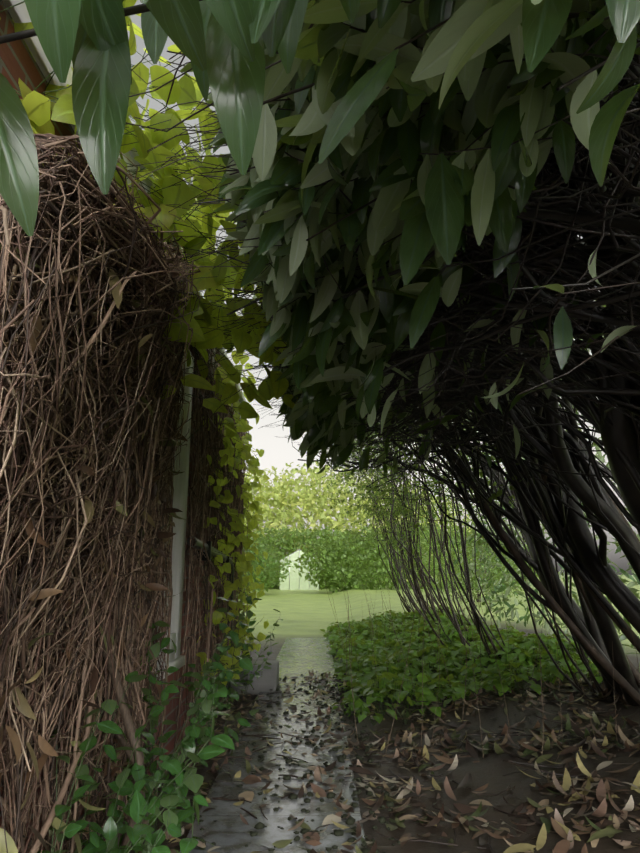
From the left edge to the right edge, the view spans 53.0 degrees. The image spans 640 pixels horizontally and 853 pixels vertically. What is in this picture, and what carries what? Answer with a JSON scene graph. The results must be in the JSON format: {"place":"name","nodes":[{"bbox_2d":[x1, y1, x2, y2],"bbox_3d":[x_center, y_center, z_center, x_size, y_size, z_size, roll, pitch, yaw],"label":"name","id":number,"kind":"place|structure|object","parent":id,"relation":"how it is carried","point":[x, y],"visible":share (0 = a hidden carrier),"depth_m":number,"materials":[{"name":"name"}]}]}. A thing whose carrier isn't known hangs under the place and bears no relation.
{"place":"outdoors","nodes":[
{"label":"outdoors","id":0,"kind":"place"},
{"bbox_2d":[120,575,639,852],"bbox_3d":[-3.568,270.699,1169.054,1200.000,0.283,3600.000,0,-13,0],"label":"ground","id":1,"kind":"structure","parent":0,"point":[307,614],"depth_m":3.02,"materials":[{"name":"soil"}]},
{"bbox_2d":[0,550,148,852],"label":"vine stems","id":2,"kind":"object","parent":1,"relation":"on","point":[126,717],"visible":0.19,"depth_m":1.79,"materials":[{"name":"brown plant"}]},
{"bbox_2d":[0,0,237,852],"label":"brick wall","id":3,"kind":"structure","parent":1,"relation":"on","point":[17,61],"depth_m":1.78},
{"bbox_2d":[2,0,245,435],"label":"fascia board","id":4,"kind":"object","parent":3,"relation":"on","point":[19,13],"depth_m":1.64,"materials":[{"name":"white paint"}]},
{"bbox_2d":[1,0,198,357],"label":"flat roof deck","id":5,"kind":"structure","parent":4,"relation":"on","point":[38,67],"depth_m":1.82,"materials":[{"name":"tile"}]},
{"bbox_2d":[155,349,193,679],"bbox_3d":[-0.736,0.349,3.120,0.130,1.595,0.520,0,-13,0],"label":"window frame","id":6,"kind":"object","parent":3,"relation":"attached to","point":[180,497],"visible":0.35,"depth_m":3.21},
{"bbox_2d":[187,537,233,698],"bbox_3d":[-0.673,1.289,3.989,0.078,1.105,1.576,0,-13,0],"label":"waste pipe","id":7,"kind":"object","parent":3,"relation":"attached to","point":[208,547],"visible":0.4,"depth_m":3.88,"materials":[{"name":"black plastic"}]},
{"bbox_2d":[0,133,248,852],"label":"dead vine twigs","id":8,"kind":"object","parent":1,"relation":"on","point":[80,371],"visible":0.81,"depth_m":1.45,"materials":[{"name":"brown plant"}]},
{"bbox_2d":[0,158,188,852],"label":"caught dead leaves","id":9,"kind":"object","parent":8,"relation":"attached to","point":[45,746],"visible":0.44,"depth_m":1.47,"materials":[{"name":"brown plant"}]},
{"bbox_2d":[0,0,297,690],"bbox_3d":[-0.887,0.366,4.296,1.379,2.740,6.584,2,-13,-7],"label":"climber leaves","id":10,"kind":"object","parent":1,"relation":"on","point":[38,107],"visible":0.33,"depth_m":2.42,"materials":[{"name":"green plant"}]},
{"bbox_2d":[37,596,282,852],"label":"shoot","id":11,"kind":"object","parent":1,"relation":"on","point":[170,801],"depth_m":1.70,"materials":[{"name":"green plant"}]},
{"bbox_2d":[231,660,278,694],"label":"stone block","id":12,"kind":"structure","parent":1,"relation":"on","point":[268,680],"depth_m":4.84,"materials":[{"name":"stone"}]},
{"bbox_2d":[236,540,294,594],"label":"hedge leaves","id":13,"kind":"object","parent":1,"relation":"on","point":[263,575],"visible":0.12,"depth_m":28.86,"materials":[{"name":"green plant"}]},
{"bbox_2d":[179,638,366,852],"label":"path slabs","id":14,"kind":"structure","parent":1,"relation":"on","point":[229,830],"depth_m":2.77,"materials":[{"name":"stone"}]},
{"bbox_2d":[198,673,400,852],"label":"fallen leaves","id":15,"kind":"object","parent":14,"relation":"on","point":[350,819],"visible":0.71,"depth_m":2.72,"materials":[{"name":"brown plant"}]},
{"bbox_2d":[279,549,313,589],"bbox_3d":[-1.261,9.024,40.496,2.430,2.416,3.036,0,-13,0],"label":"greenhouse frame","id":16,"kind":"object","parent":1,"relation":"on","point":[289,569],"visible":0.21,"depth_m":39.02,"materials":[{"name":"white metal"}]},
{"bbox_2d":[280,550,318,589],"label":"shed","id":17,"kind":"structure","parent":16,"relation":"in","point":[301,584],"depth_m":38.91,"materials":[{"name":"white glass"}]},
{"bbox_2d":[0,0,639,705],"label":"branches","id":18,"kind":"object","parent":1,"relation":"on","point":[583,475],"depth_m":2.20,"materials":[{"name":"plant"}]},
{"bbox_2d":[0,0,639,408],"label":"tree leaves","id":19,"kind":"object","parent":18,"relation":"on","point":[228,48],"visible":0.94,"depth_m":0.89,"materials":[{"name":"green plant"}]},
{"bbox_2d":[202,89,638,483],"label":"laurel leaves","id":20,"kind":"object","parent":18,"relation":"on","point":[321,399],"visible":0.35,"depth_m":1.85,"materials":[{"name":"green plant"}]},
{"bbox_2d":[244,523,401,588],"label":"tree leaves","id":21,"kind":"object","parent":1,"relation":"on","point":[289,539],"visible":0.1,"depth_m":42.16,"materials":[{"name":"green plant"}]},
{"bbox_2d":[244,462,471,587],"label":"background trees","id":22,"kind":"object","parent":1,"relation":"on","point":[308,497],"depth_m":46.66,"materials":[{"name":"green plant"}]},
{"bbox_2d":[120,624,639,852],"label":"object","id":23,"kind":"object","parent":1,"relation":"on","point":[612,823],"depth_m":2.75,"materials":[{"name":"brown plant"}]},
{"bbox_2d":[294,524,538,592],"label":"hedge leaves","id":24,"kind":"object","parent":1,"relation":"on","point":[332,561],"visible":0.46,"depth_m":30.15,"materials":[{"name":"green plant"}]},
{"bbox_2d":[362,532,471,588],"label":"hedge stems","id":25,"kind":"object","parent":1,"relation":"on","point":[419,571],"visible":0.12,"depth_m":31.00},
{"bbox_2d":[241,311,607,698],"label":"branches","id":26,"kind":"object","parent":1,"relation":"on","point":[477,624],"depth_m":6.55,"materials":[{"name":"plant"}]},
{"bbox_2d":[320,605,603,725],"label":"ground cover leaves","id":27,"kind":"object","parent":1,"relation":"on","point":[516,645],"visible":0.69,"depth_m":4.95,"materials":[{"name":"green plant"}]},
{"bbox_2d":[313,498,639,757],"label":"dry stalks","id":28,"kind":"object","parent":1,"relation":"on","point":[438,632],"visible":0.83,"depth_m":3.72,"materials":[{"name":"brown plant"}]},
{"bbox_2d":[404,457,549,603],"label":"green bush leaves","id":29,"kind":"object","parent":1,"relation":"on","point":[478,567],"visible":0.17,"depth_m":16.43,"materials":[{"name":"green plant"}]},
{"bbox_2d":[422,479,546,601],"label":"shrub branches","id":30,"kind":"object","parent":1,"relation":"on","point":[479,594],"visible":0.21,"depth_m":16.28,"materials":[{"name":"plant"}]},
{"bbox_2d":[350,300,639,671],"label":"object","id":31,"kind":"object","parent":1,"relation":"on","point":[526,617],"visible":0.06,"depth_m":8.04,"materials":[{"name":"green plant"}]},
{"bbox_2d":[435,174,639,704],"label":"tree trunks","id":32,"kind":"object","parent":1,"relation":"on","point":[607,666],"visible":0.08,"depth_m":3.44,"materials":[{"name":"brown plant"}]},
{"bbox_2d":[127,0,637,574],"label":"sky","id":33,"kind":"structure","parent":0,"point":[278,452],"materials":[{"name":"white"}]}
]}

